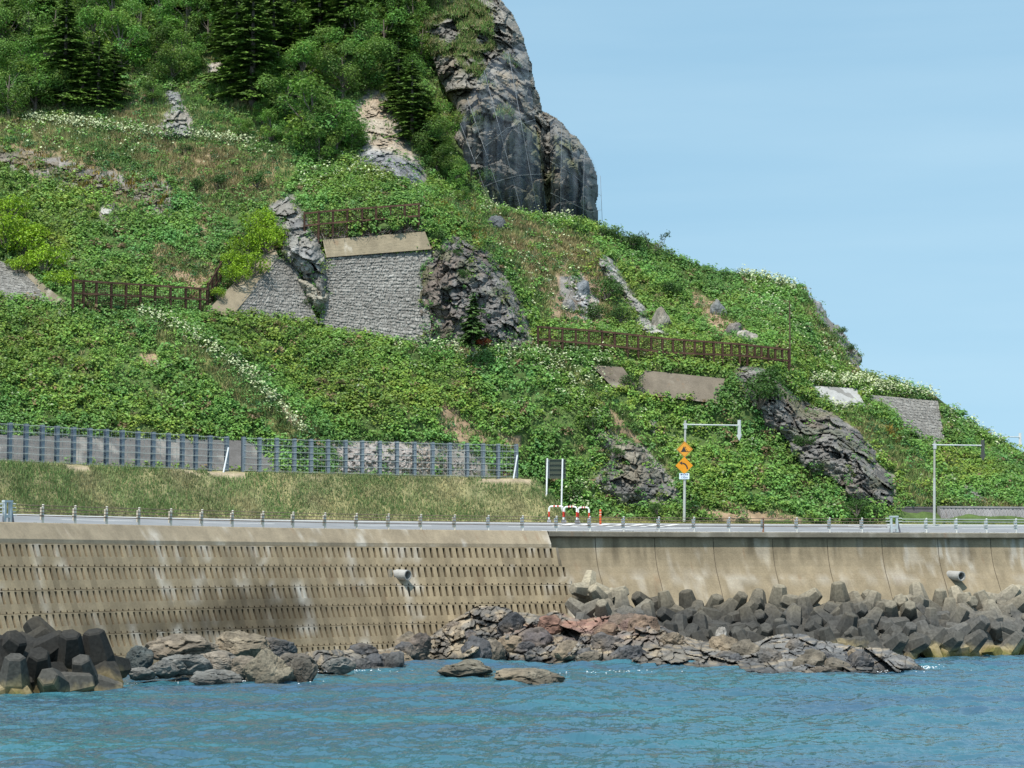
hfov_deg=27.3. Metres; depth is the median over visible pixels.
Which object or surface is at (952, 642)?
tetrapod
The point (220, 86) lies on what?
broadleaf tree
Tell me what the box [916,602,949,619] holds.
tetrapod
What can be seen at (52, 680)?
tetrapod
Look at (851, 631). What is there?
tetrapod
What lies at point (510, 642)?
boulder
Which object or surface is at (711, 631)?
tetrapod
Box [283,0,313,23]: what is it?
fir tree
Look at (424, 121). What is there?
fir tree
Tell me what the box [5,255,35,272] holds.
shrub
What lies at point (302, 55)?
broadleaf tree
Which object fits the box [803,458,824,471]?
shrub
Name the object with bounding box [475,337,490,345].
shrub
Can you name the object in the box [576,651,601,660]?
boulder
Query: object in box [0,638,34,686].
tetrapod
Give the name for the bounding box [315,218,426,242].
dead vines
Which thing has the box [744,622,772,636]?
tetrapod
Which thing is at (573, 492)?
shrub
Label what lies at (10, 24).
fir tree
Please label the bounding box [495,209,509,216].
shrub
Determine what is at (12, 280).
stone wall
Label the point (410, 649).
boulder
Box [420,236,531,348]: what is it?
rock outcrop
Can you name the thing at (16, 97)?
broadleaf tree
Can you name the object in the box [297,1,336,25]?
broadleaf tree
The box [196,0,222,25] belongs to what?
fir tree
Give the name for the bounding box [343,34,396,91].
broadleaf tree
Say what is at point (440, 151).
broadleaf tree
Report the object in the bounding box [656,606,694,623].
tetrapod
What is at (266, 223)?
shrub
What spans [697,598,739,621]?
tetrapod
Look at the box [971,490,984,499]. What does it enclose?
rock outcrop
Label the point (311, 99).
broadleaf tree
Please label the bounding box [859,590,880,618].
tetrapod
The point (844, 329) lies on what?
shrub
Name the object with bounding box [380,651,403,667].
boulder
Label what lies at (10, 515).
guard cable
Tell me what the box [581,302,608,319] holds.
shrub
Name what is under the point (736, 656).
boulder
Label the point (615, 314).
shrub
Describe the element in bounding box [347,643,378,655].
boulder
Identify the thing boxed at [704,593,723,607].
tetrapod
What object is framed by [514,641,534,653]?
boulder
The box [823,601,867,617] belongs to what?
tetrapod
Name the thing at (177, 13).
broadleaf tree
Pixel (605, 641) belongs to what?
boulder
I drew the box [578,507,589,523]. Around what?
pipe barrier
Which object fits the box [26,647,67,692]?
tetrapod
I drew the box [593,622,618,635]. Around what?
boulder
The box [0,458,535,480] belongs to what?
crest grass
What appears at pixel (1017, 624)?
tetrapod
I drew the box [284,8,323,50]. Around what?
broadleaf tree
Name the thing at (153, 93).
broadleaf tree
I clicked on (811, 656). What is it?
boulder
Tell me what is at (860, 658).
boulder
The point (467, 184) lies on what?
shrub
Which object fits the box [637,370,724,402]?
concrete wall
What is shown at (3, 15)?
broadleaf tree
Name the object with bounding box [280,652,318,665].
boulder
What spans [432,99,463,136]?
broadleaf tree
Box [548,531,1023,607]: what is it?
curved sea wall
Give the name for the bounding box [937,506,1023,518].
block wall
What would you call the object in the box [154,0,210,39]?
broadleaf tree
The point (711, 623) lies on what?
tetrapod
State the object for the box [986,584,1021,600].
tetrapod
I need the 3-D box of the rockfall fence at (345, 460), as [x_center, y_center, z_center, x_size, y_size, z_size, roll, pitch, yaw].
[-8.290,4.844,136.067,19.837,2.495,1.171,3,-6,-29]
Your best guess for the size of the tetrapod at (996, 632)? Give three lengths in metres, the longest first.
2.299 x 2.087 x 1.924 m
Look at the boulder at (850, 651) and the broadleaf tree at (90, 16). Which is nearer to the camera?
the boulder at (850, 651)
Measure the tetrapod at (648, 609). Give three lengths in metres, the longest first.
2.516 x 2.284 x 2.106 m
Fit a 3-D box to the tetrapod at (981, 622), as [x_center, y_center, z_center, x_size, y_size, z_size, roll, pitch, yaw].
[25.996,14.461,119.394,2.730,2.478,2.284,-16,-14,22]
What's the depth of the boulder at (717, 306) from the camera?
166.78 m
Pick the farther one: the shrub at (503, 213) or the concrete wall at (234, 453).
the shrub at (503, 213)
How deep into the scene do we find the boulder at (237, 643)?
96.59 m
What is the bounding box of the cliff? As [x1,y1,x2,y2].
[420,0,597,224]
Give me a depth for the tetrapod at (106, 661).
87.87 m
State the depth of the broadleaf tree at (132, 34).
181.73 m
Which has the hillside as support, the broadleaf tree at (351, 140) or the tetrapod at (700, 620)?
the broadleaf tree at (351, 140)
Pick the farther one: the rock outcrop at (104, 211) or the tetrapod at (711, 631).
the rock outcrop at (104, 211)
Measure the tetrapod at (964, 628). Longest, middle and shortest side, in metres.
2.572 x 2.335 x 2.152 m
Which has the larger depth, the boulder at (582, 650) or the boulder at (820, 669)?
the boulder at (582, 650)
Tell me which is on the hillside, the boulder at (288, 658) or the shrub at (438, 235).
the shrub at (438, 235)
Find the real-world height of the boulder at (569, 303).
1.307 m
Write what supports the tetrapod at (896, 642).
in the sea
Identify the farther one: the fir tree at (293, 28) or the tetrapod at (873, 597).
the fir tree at (293, 28)
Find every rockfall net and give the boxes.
[460,52,536,208]
[550,124,601,215]
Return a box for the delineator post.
[599,509,601,523]
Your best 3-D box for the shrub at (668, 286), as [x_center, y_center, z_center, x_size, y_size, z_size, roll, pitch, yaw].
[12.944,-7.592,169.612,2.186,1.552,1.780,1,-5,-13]
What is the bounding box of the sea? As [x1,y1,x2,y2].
[0,655,1023,767]
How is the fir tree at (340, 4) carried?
on the hillside
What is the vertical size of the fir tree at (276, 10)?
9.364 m
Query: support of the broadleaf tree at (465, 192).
on the hillside
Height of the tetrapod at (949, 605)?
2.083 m
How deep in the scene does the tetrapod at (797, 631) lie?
116.86 m
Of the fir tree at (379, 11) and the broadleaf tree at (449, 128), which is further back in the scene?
the fir tree at (379, 11)
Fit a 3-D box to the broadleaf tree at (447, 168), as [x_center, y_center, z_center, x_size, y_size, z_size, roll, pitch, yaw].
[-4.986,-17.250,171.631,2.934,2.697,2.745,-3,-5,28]
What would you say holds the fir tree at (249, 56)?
on the hillside
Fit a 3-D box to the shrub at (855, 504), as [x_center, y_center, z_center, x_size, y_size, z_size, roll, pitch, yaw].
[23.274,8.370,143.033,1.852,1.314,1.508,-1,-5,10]
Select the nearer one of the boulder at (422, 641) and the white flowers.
the boulder at (422, 641)
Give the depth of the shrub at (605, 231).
175.09 m
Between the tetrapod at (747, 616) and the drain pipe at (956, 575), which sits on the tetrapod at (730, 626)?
the tetrapod at (747, 616)
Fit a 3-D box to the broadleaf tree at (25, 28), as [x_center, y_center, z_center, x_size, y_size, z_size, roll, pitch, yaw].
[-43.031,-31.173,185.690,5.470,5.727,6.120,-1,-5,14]
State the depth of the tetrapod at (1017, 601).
122.16 m
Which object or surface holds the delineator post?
on the road
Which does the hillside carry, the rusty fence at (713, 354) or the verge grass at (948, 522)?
the rusty fence at (713, 354)
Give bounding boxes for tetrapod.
[0,626,48,637]
[0,630,26,654]
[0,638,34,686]
[0,653,32,693]
[20,630,61,661]
[23,616,82,638]
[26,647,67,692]
[37,668,94,692]
[53,629,85,671]
[72,654,122,690]
[82,628,131,684]
[565,597,599,618]
[569,570,595,603]
[587,584,613,607]
[593,599,616,617]
[595,582,628,604]
[611,589,632,614]
[617,598,653,614]
[631,591,657,611]
[641,603,662,625]
[656,590,683,613]
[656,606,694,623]
[663,622,678,632]
[672,614,687,635]
[679,589,695,608]
[683,599,703,622]
[684,623,699,637]
[690,630,708,641]
[692,613,709,639]
[693,610,726,626]
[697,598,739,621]
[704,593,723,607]
[708,625,729,638]
[708,625,730,635]
[713,591,747,608]
[713,620,745,629]
[724,600,758,623]
[730,626,741,636]
[732,629,745,640]
[739,606,760,630]
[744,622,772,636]
[746,631,774,641]
[749,588,766,609]
[754,609,770,622]
[761,609,785,627]
[763,584,786,614]
[773,618,786,634]
[776,624,793,634]
[779,588,822,607]
[785,605,803,631]
[791,626,819,640]
[796,597,813,618]
[801,615,822,626]
[804,621,822,631]
[807,632,818,639]
[810,606,842,631]
[813,601,834,608]
[819,626,845,644]
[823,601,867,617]
[827,581,853,604]
[829,605,839,615]
[833,612,857,637]
[836,636,868,647]
[838,602,876,629]
[844,626,879,637]
[848,591,871,609]
[858,607,883,629]
[858,623,884,648]
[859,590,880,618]
[861,589,886,608]
[865,610,909,632]
[878,624,902,638]
[881,632,908,655]
[882,600,898,617]
[890,632,930,658]
[893,594,913,608]
[898,595,922,621]
[900,615,929,627]
[902,622,919,656]
[909,582,942,610]
[909,626,947,657]
[915,620,930,633]
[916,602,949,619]
[924,607,940,629]
[925,629,963,656]
[932,588,946,606]
[938,605,969,626]
[941,597,956,620]
[943,622,970,635]
[945,615,989,633]
[948,585,977,607]
[955,629,987,656]
[956,603,997,622]
[957,592,979,611]
[973,590,1010,613]
[973,594,996,601]
[979,631,1002,655]
[982,599,1014,623]
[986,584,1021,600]
[987,620,1009,643]
[994,631,1023,654]
[996,594,1023,616]
[1001,613,1023,634]
[1005,602,1021,617]
[1016,584,1023,612]
[1018,633,1023,654]
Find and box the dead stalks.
[11,87,781,517]
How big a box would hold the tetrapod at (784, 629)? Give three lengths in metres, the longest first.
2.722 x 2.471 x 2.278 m
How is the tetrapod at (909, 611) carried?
on the tetrapod at (889, 608)
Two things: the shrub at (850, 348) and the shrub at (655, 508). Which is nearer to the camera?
the shrub at (655, 508)
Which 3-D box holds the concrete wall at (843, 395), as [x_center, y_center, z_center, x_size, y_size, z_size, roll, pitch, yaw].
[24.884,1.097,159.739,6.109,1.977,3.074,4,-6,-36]
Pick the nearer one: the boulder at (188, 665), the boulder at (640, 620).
the boulder at (188, 665)
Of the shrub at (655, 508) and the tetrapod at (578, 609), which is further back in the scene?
the shrub at (655, 508)
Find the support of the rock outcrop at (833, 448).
on the hillside
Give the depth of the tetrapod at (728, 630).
116.90 m
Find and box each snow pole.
[676,420,741,521]
[932,440,985,525]
[998,433,1022,446]
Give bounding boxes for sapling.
[638,231,670,253]
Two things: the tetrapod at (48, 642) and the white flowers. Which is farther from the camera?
the white flowers
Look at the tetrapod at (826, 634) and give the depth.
115.14 m
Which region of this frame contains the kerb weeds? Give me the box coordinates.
[34,522,1014,532]
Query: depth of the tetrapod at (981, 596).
122.08 m
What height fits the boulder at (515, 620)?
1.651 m
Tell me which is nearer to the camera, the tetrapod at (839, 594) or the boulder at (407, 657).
the boulder at (407, 657)
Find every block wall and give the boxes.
[896,507,932,512]
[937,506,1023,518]
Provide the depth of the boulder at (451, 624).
117.18 m
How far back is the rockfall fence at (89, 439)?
124.04 m
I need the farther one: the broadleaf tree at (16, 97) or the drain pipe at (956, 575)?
the broadleaf tree at (16, 97)
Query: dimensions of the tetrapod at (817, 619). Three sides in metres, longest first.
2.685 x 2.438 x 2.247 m
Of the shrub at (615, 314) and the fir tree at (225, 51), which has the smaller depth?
the shrub at (615, 314)
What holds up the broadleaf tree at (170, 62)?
on the hillside
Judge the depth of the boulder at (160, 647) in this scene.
95.47 m
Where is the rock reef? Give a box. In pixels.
[304,606,924,673]
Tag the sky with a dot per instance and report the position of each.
(869, 154)
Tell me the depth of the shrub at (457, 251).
156.57 m
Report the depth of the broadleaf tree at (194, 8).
189.90 m
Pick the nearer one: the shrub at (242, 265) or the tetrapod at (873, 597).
the tetrapod at (873, 597)
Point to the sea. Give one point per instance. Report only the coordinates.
(958, 712)
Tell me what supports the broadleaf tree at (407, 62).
on the hillside
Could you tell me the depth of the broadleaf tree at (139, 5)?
190.02 m
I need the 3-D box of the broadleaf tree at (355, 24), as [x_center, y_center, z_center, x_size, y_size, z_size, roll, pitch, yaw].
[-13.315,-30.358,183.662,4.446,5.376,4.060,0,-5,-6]
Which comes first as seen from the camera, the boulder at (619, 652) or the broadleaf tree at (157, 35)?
the boulder at (619, 652)
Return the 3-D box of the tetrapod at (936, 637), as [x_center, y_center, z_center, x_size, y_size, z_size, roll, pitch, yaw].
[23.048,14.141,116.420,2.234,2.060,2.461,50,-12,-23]
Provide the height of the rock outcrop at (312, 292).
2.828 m
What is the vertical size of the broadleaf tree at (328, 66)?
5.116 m
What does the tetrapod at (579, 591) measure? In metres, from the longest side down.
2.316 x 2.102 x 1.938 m
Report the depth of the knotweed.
149.98 m
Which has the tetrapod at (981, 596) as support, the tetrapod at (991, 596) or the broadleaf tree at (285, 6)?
the tetrapod at (991, 596)
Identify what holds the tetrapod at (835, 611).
on the tetrapod at (817, 619)
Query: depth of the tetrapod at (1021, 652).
119.14 m
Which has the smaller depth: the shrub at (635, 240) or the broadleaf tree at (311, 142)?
the broadleaf tree at (311, 142)
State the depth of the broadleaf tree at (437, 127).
171.97 m
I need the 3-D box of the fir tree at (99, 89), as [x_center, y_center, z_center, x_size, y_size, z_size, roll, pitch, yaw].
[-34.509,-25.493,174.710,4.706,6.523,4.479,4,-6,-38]
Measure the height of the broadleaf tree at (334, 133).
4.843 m
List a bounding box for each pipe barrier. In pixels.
[547,505,564,521]
[564,506,578,523]
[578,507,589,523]
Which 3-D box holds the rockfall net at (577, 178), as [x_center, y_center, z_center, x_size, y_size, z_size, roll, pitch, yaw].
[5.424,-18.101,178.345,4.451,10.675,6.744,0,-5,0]
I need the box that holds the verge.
[7,513,1023,524]
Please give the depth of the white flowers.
163.59 m
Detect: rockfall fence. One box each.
[0,422,228,471]
[241,437,517,478]
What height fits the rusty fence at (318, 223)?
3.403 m
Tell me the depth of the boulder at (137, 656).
94.69 m
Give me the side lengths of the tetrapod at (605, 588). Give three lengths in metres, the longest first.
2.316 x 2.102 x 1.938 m
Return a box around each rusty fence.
[71,279,208,311]
[207,261,221,304]
[303,203,419,242]
[537,300,790,369]
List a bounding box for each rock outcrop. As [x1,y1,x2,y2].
[0,145,174,214]
[100,205,114,215]
[157,90,190,137]
[206,61,247,96]
[268,196,325,295]
[297,278,328,311]
[339,440,476,474]
[356,95,422,182]
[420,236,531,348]
[568,276,600,319]
[595,428,681,504]
[599,257,665,334]
[736,367,894,506]
[809,297,861,366]
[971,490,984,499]
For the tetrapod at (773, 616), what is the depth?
118.13 m
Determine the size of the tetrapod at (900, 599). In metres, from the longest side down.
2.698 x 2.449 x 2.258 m
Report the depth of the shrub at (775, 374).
151.61 m
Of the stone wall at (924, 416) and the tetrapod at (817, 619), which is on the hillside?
the stone wall at (924, 416)
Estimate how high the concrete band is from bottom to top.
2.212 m
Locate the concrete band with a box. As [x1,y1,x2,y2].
[323,232,431,257]
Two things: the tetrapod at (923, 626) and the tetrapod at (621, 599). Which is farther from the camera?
the tetrapod at (621, 599)
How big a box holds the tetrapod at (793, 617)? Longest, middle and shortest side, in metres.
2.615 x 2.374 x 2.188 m
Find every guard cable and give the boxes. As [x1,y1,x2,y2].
[0,500,901,532]
[902,518,1023,532]
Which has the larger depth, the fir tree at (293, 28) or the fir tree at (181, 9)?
the fir tree at (181, 9)
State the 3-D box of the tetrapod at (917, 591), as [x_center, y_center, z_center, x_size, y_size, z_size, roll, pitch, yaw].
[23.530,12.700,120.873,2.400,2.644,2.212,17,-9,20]
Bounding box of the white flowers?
[7,109,1013,512]
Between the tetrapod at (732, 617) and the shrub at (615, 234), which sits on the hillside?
the shrub at (615, 234)
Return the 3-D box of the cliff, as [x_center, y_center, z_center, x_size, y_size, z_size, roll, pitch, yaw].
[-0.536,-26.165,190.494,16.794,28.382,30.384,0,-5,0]
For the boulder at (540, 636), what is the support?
on the rock reef
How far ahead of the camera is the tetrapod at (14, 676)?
83.85 m
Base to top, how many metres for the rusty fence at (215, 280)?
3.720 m
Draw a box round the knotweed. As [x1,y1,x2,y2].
[0,0,1023,523]
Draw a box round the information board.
[545,458,565,510]
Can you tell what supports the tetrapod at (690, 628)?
in the sea
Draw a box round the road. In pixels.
[0,513,1023,532]
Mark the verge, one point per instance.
(699, 522)
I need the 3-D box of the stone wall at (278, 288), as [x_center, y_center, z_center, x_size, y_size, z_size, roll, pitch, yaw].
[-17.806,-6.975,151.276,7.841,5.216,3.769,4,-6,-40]
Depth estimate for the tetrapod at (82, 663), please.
86.38 m
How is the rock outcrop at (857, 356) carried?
on the hillside
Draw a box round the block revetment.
[0,522,575,664]
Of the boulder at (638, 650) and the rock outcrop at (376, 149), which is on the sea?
the boulder at (638, 650)
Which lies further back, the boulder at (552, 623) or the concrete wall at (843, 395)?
the concrete wall at (843, 395)
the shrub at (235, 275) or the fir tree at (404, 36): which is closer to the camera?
the shrub at (235, 275)
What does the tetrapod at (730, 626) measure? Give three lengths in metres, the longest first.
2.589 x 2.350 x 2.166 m
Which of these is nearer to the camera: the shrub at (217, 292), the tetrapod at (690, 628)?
the tetrapod at (690, 628)
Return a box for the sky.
[501,0,1023,450]
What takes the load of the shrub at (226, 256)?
on the hillside
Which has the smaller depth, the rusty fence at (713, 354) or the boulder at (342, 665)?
the boulder at (342, 665)
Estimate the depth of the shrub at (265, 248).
153.54 m
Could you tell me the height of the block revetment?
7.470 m
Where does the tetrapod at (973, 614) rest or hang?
on the tetrapod at (981, 622)
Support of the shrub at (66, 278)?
on the hillside
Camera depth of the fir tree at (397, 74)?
177.12 m
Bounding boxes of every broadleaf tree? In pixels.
[0,0,27,11]
[0,0,56,55]
[0,4,31,64]
[0,35,48,84]
[0,61,40,115]
[5,53,56,113]
[15,22,61,75]
[30,0,83,52]
[34,63,77,106]
[55,0,119,28]
[68,5,111,58]
[86,0,146,41]
[96,6,154,66]
[109,0,165,54]
[115,0,158,10]
[140,21,178,61]
[141,80,162,103]
[142,0,185,28]
[144,42,199,80]
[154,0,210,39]
[164,27,206,73]
[177,0,219,16]
[184,9,223,44]
[205,80,229,98]
[230,117,254,137]
[242,63,287,101]
[252,97,271,125]
[253,68,314,123]
[256,107,287,142]
[261,40,299,80]
[270,39,330,103]
[276,74,363,155]
[282,0,309,15]
[282,107,325,156]
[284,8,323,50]
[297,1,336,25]
[297,24,345,78]
[302,127,338,163]
[310,100,359,149]
[311,40,378,98]
[334,3,384,58]
[336,117,369,149]
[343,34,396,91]
[353,6,415,61]
[361,0,383,15]
[366,0,410,18]
[373,37,425,82]
[390,0,434,35]
[397,87,440,115]
[404,18,432,62]
[404,111,452,153]
[423,142,454,174]
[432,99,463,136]
[436,154,470,181]
[446,163,468,187]
[454,185,470,203]
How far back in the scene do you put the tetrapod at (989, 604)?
120.92 m
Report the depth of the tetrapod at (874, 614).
118.09 m
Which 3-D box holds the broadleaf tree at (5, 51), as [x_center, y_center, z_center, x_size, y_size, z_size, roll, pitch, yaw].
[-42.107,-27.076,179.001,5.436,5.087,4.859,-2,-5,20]
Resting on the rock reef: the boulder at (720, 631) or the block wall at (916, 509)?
the boulder at (720, 631)
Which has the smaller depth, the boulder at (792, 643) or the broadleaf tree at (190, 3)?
the boulder at (792, 643)
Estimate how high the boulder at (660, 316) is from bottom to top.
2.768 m
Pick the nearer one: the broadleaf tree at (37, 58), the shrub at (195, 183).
the shrub at (195, 183)
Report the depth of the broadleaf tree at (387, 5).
187.72 m
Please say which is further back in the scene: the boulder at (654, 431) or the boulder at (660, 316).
the boulder at (660, 316)
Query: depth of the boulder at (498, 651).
112.88 m
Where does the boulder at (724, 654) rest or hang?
on the rock reef
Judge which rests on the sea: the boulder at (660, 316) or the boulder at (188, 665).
the boulder at (188, 665)
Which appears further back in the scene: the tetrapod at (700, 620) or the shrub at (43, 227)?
the shrub at (43, 227)
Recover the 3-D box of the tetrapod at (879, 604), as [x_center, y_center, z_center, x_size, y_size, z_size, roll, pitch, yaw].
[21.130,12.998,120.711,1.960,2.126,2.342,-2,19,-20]
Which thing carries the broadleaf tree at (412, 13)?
on the hillside
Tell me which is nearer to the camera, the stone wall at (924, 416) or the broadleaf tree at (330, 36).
the stone wall at (924, 416)
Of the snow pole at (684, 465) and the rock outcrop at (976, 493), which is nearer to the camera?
the snow pole at (684, 465)
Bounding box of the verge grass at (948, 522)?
[571,515,1023,524]
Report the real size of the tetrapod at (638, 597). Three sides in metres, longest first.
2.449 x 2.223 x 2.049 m
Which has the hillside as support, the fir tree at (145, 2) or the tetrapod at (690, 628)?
the fir tree at (145, 2)
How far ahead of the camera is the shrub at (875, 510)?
143.68 m
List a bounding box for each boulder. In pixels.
[126,645,153,667]
[128,667,155,680]
[145,633,220,659]
[147,659,179,678]
[162,654,212,676]
[189,669,243,684]
[200,650,236,669]
[215,630,271,657]
[229,655,253,679]
[243,648,295,683]
[265,637,297,656]
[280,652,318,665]
[289,658,317,681]
[322,657,355,674]
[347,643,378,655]
[353,658,370,669]
[364,653,383,666]
[379,650,412,661]
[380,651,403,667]
[395,631,429,656]
[395,641,417,658]
[408,632,431,655]
[413,647,426,659]
[437,659,492,677]
[447,621,459,628]
[461,629,476,640]
[461,635,491,658]
[486,215,505,230]
[488,639,505,659]
[494,668,565,684]
[497,612,524,635]
[497,635,521,653]
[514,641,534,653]
[518,627,551,647]
[537,614,562,634]
[550,640,581,662]
[562,299,574,312]
[568,647,591,660]
[576,280,589,294]
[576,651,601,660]
[590,632,623,651]
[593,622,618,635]
[608,613,633,624]
[610,646,634,659]
[619,618,630,630]
[623,645,645,657]
[626,614,659,634]
[649,420,658,434]
[651,306,671,329]
[659,632,684,644]
[709,634,737,650]
[710,299,725,316]
[715,627,726,635]
[715,651,741,662]
[725,322,741,335]
[728,653,742,663]
[730,639,759,654]
[735,330,758,342]
[756,648,782,662]
[785,638,802,649]
[792,648,826,668]
[810,666,831,671]
[824,651,833,657]
[824,657,850,670]
[845,651,873,672]
[847,649,855,655]
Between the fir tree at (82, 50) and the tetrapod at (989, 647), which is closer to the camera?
the tetrapod at (989, 647)
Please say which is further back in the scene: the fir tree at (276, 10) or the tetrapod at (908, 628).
the fir tree at (276, 10)
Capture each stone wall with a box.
[0,261,49,301]
[236,258,317,323]
[319,250,431,347]
[866,395,944,441]
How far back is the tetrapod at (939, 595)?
121.33 m
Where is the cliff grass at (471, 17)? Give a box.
[422,0,521,124]
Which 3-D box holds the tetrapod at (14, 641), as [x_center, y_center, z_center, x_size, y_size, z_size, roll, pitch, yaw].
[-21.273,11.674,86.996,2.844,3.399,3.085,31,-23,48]
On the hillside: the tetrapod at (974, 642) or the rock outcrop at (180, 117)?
the rock outcrop at (180, 117)
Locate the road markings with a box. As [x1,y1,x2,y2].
[13,514,1023,532]
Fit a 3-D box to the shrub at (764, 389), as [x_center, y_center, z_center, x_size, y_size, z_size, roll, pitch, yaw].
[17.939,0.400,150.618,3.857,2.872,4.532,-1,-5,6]
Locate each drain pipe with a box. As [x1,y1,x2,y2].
[388,569,411,585]
[947,571,964,580]
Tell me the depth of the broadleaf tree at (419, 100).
176.74 m
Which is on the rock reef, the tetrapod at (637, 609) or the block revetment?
the tetrapod at (637, 609)
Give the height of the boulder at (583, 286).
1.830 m
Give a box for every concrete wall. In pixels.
[0,435,282,470]
[21,269,67,306]
[207,246,279,315]
[591,365,637,389]
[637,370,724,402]
[814,386,864,407]
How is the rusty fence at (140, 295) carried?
on the hillside
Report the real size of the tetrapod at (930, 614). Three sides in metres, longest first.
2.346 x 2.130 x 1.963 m
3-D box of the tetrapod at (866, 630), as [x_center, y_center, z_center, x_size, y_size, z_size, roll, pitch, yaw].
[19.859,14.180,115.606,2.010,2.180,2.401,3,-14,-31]
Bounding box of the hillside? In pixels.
[0,0,1023,534]
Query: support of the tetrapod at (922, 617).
in the sea
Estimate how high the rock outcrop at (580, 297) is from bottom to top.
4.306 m
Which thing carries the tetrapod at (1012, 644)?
in the sea
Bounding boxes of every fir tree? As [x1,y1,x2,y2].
[0,0,20,40]
[19,0,102,109]
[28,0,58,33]
[52,43,99,107]
[67,37,124,111]
[102,46,133,100]
[123,0,157,19]
[163,3,194,14]
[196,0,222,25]
[196,0,261,89]
[200,0,238,49]
[205,0,293,108]
[250,0,310,79]
[281,2,310,68]
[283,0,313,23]
[294,0,348,50]
[317,0,369,56]
[354,0,391,24]
[377,0,426,65]
[378,48,408,116]
[383,60,449,146]
[415,91,455,151]
[456,295,491,350]
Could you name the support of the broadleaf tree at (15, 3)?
on the hillside
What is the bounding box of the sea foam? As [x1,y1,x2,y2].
[126,664,939,684]
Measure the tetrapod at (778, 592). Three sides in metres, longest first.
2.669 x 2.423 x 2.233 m
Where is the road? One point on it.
(162, 521)
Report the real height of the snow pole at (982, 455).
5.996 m
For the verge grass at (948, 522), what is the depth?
141.84 m
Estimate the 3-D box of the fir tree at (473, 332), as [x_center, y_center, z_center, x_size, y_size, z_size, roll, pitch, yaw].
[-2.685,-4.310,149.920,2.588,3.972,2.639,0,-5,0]
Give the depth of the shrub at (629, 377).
151.13 m
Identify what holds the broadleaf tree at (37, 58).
on the hillside
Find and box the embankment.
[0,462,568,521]
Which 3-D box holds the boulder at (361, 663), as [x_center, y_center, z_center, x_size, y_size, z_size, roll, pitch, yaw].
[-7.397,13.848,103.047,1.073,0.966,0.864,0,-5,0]
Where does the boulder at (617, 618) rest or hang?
on the rock reef
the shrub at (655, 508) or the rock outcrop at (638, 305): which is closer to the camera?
the shrub at (655, 508)
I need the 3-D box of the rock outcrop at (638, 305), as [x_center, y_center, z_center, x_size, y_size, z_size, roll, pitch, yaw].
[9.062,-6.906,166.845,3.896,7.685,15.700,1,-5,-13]
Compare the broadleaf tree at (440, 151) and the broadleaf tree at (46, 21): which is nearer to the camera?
the broadleaf tree at (440, 151)
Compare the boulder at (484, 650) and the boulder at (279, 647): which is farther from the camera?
the boulder at (484, 650)
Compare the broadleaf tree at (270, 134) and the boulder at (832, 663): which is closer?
the boulder at (832, 663)
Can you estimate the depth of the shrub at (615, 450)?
144.75 m
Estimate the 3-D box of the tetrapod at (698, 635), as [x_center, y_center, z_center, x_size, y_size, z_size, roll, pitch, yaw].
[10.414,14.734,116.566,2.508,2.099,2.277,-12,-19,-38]
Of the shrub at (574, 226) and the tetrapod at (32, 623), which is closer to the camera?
the tetrapod at (32, 623)
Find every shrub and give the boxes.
[0,193,34,218]
[0,210,42,251]
[0,224,50,254]
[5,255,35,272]
[20,222,52,239]
[24,243,71,275]
[42,269,78,291]
[178,144,194,151]
[187,177,206,190]
[205,173,226,187]
[209,287,225,298]
[219,262,253,285]
[220,249,247,268]
[225,234,262,254]
[230,248,272,277]
[238,212,279,233]
[243,170,267,187]
[245,224,287,254]
[249,206,274,221]
[262,224,288,240]
[428,228,446,242]
[448,248,462,255]
[451,176,476,190]
[456,269,471,276]
[469,166,496,185]
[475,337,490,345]
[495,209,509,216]
[556,484,587,502]
[567,221,585,231]
[578,416,600,433]
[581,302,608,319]
[589,276,624,300]
[596,226,613,237]
[605,445,625,457]
[607,226,629,242]
[608,304,634,321]
[619,371,644,387]
[625,233,642,249]
[648,503,662,514]
[659,280,686,297]
[738,370,790,409]
[748,365,784,384]
[791,435,816,445]
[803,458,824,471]
[837,326,848,334]
[843,498,869,516]
[844,344,857,353]
[863,504,883,519]
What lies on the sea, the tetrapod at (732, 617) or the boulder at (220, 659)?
the boulder at (220, 659)
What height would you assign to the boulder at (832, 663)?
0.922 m
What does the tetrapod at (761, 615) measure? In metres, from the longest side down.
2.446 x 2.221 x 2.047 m
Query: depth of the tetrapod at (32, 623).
90.82 m
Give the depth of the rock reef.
111.63 m
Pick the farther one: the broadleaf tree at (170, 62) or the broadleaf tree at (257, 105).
the broadleaf tree at (170, 62)
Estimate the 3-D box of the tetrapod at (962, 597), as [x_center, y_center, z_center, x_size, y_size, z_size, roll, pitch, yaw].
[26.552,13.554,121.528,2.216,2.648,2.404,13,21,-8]
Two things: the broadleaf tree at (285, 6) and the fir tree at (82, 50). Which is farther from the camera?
the broadleaf tree at (285, 6)
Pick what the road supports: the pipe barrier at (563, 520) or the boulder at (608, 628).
the pipe barrier at (563, 520)
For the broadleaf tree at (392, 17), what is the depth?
184.07 m
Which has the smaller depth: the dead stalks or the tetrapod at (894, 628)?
the tetrapod at (894, 628)
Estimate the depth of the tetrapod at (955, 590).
122.32 m
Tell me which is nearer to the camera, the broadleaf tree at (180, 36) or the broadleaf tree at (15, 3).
the broadleaf tree at (180, 36)
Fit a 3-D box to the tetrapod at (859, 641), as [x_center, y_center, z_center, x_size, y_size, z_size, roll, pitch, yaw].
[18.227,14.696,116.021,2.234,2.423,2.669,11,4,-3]
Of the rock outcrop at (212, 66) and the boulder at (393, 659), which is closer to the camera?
the boulder at (393, 659)

